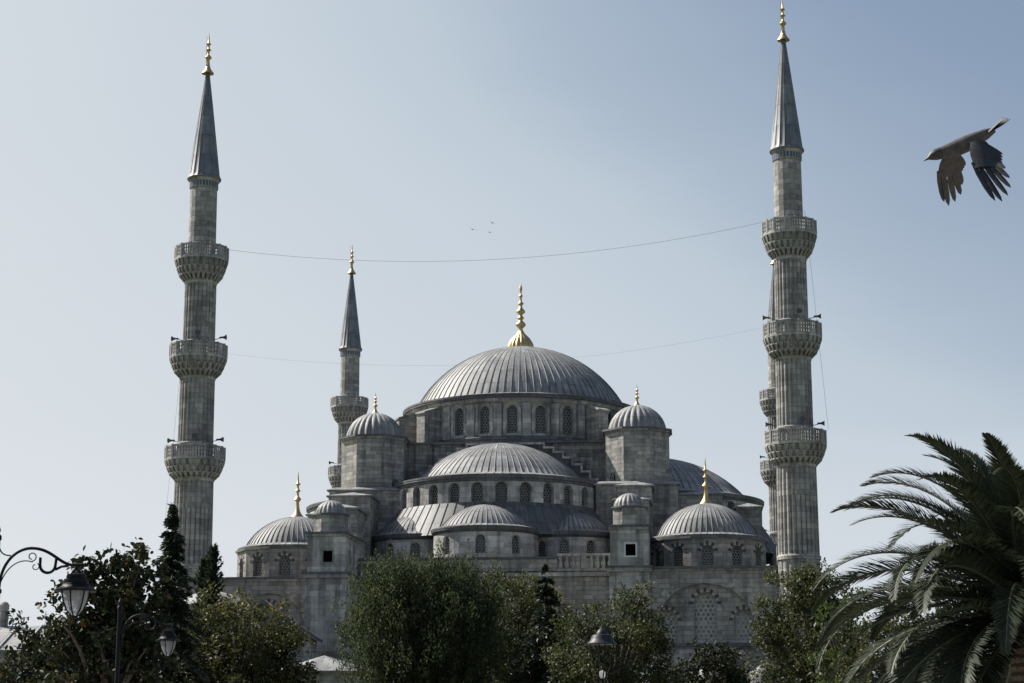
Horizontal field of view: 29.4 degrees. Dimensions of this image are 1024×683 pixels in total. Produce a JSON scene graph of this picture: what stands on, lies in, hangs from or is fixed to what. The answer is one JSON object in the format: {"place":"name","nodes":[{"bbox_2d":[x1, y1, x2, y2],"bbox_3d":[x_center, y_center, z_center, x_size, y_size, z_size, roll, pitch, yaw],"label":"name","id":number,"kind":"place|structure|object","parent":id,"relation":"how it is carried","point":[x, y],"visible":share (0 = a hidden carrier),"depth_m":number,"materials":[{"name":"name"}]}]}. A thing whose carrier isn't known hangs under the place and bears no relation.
{"place":"outdoors","nodes":[
{"label":"outdoors","id":0,"kind":"place"},
{"bbox_2d":[0,601,52,682],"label":"house","id":1,"kind":"structure","parent":0,"point":[7,637],"depth_m":83.12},
{"bbox_2d":[0,0,1023,675],"label":"sky","id":2,"kind":"structure","parent":0,"point":[389,131],"materials":[{"name":"blue"}]},
{"bbox_2d":[924,117,1010,205],"bbox_3d":[2.520,-0.950,10.611,0.545,0.557,0.371,-11,-16,42],"label":"crow","id":3,"kind":"object","parent":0,"point":[985,155],"visible":1,"depth_m":10.60,"materials":[{"name":"black"}]},
{"bbox_3d":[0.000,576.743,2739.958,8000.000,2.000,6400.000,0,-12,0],"label":"ground","id":4,"kind":"structure","parent":0,"visible":0},
{"bbox_2d":[164,36,228,598],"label":"minaret","id":5,"kind":"object","parent":4,"relation":"on","point":[194,462],"visible":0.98,"depth_m":182.00,"materials":[{"name":"stone"}]},
{"bbox_2d":[227,222,761,261],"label":"rope","id":6,"kind":"object","parent":5,"relation":"attached to","point":[473,260],"visible":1,"depth_m":183.01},
{"bbox_2d":[191,558,208,650],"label":"cypress tree","id":7,"kind":"object","parent":4,"relation":"on","point":[201,573],"visible":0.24,"depth_m":151.09,"materials":[{"name":"green plant"}]},
{"bbox_2d":[198,542,225,655],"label":"cypress tree","id":8,"kind":"object","parent":4,"relation":"on","point":[213,572],"visible":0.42,"depth_m":149.23,"materials":[{"name":"green plant"}]},
{"bbox_2d":[184,592,254,668],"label":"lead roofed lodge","id":9,"kind":"structure","parent":4,"relation":"on","point":[195,600],"depth_m":165.24,"materials":[{"name":"grey metal"}]},
{"bbox_2d":[172,580,320,682],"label":"broadleaf tree","id":10,"kind":"object","parent":4,"relation":"on","point":[223,663],"visible":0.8,"depth_m":95.99,"materials":[{"name":"green plant"}]},
{"bbox_2d":[253,599,322,672],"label":"side building","id":11,"kind":"structure","parent":4,"relation":"on","point":[310,648],"depth_m":170.31,"materials":[{"name":"grey stone"}]},
{"bbox_2d":[268,655,370,682],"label":"kiosk","id":12,"kind":"object","parent":4,"relation":"on","point":[326,674],"visible":0.23,"depth_m":157.40,"materials":[{"name":"grey metal"}]},
{"bbox_2d":[328,247,368,487],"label":"minaret","id":13,"kind":"object","parent":4,"relation":"on","point":[348,407],"visible":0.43,"depth_m":264.03,"materials":[{"name":"stone"}]},
{"bbox_2d":[328,538,520,682],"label":"broadleaf tree","id":14,"kind":"object","parent":4,"relation":"on","point":[421,620],"visible":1,"depth_m":102.62,"materials":[{"name":"green plant"}]},
{"bbox_2d":[219,284,788,682],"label":"mosque","id":15,"kind":"structure","parent":4,"relation":"on","point":[576,478],"depth_m":194.84,"materials":[{"name":"grey stone"}]},
{"bbox_2d":[459,568,594,682],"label":"broadleaf tree","id":16,"kind":"object","parent":4,"relation":"on","point":[523,607],"visible":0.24,"depth_m":115.88,"materials":[{"name":"green plant"}]},
{"bbox_2d":[505,564,576,682],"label":"conifer tree","id":17,"kind":"object","parent":4,"relation":"on","point":[538,672],"visible":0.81,"depth_m":100.60,"materials":[{"name":"green plant"}]},
{"bbox_2d":[539,578,683,682],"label":"broadleaf tree","id":18,"kind":"object","parent":4,"relation":"on","point":[642,642],"visible":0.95,"depth_m":94.04,"materials":[{"name":"green plant"}]},
{"bbox_2d":[668,636,757,682],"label":"tree","id":19,"kind":"object","parent":4,"relation":"on","point":[728,670],"visible":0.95,"depth_m":119.78,"materials":[{"name":"green plant"}]},
{"bbox_2d":[759,261,777,564],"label":"minaret","id":20,"kind":"object","parent":4,"relation":"on","point":[767,401],"visible":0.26,"depth_m":257.14,"materials":[{"name":"stone"}]},
{"bbox_2d":[761,0,826,677],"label":"minaret","id":21,"kind":"object","parent":4,"relation":"on","point":[795,449],"visible":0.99,"depth_m":176.76,"materials":[{"name":"stone"}]},
{"bbox_2d":[233,328,758,365],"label":"rope","id":22,"kind":"object","parent":21,"relation":"attached to","point":[494,363],"visible":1,"depth_m":180.94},
{"bbox_2d":[809,254,828,429],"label":"cable","id":23,"kind":"object","parent":21,"relation":"hanging from","point":[819,346],"visible":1,"depth_m":177.67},
{"bbox_2d":[741,557,874,682],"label":"broadleaf tree","id":24,"kind":"object","parent":4,"relation":"on","point":[799,604],"visible":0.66,"depth_m":96.37,"materials":[{"name":"green plant"}]},
{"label":"plaza","id":25,"kind":"structure","parent":0,"visible":0},
{"bbox_2d":[0,528,96,619],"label":"street lamp","id":26,"kind":"object","parent":25,"relation":"on","point":[76,581],"visible":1,"depth_m":25.40,"materials":[{"name":"black metal"}]},
{"bbox_2d":[0,605,193,682],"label":"magnolia tree","id":27,"kind":"object","parent":25,"relation":"on","point":[21,672],"visible":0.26,"depth_m":53.78,"materials":[{"name":"green plant"}]},
{"bbox_2d":[31,537,190,682],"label":"magnolia tree","id":28,"kind":"object","parent":25,"relation":"on","point":[92,637],"visible":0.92,"depth_m":46.14,"materials":[{"name":"green plant"}]},
{"bbox_2d":[114,598,180,682],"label":"street lamp","id":29,"kind":"object","parent":25,"relation":"on","point":[168,634],"visible":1,"depth_m":41.56,"materials":[{"name":"black metal"}]},
{"bbox_2d":[140,502,209,682],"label":"conifer tree","id":30,"kind":"object","parent":25,"relation":"on","point":[182,614],"visible":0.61,"depth_m":59.51,"materials":[{"name":"green plant"}]},
{"bbox_2d":[587,625,616,682],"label":"street lamp","id":31,"kind":"object","parent":25,"relation":"on","point":[601,636],"visible":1,"depth_m":35.51,"materials":[{"name":"grey metal"}]},
{"bbox_2d":[805,586,879,682],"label":"broadleaf tree","id":32,"kind":"object","parent":25,"relation":"on","point":[844,637],"visible":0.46,"depth_m":82.95,"materials":[{"name":"green plant"}]},
{"bbox_2d":[831,600,952,682],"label":"broadleaf tree","id":33,"kind":"object","parent":25,"relation":"on","point":[890,627],"visible":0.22,"depth_m":78.83,"materials":[{"name":"green plant"}]},
{"bbox_2d":[810,432,1023,682],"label":"palm tree","id":34,"kind":"object","parent":25,"relation":"on","point":[983,552],"visible":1,"depth_m":38.89,"materials":[{"name":"green plant"}]}
]}

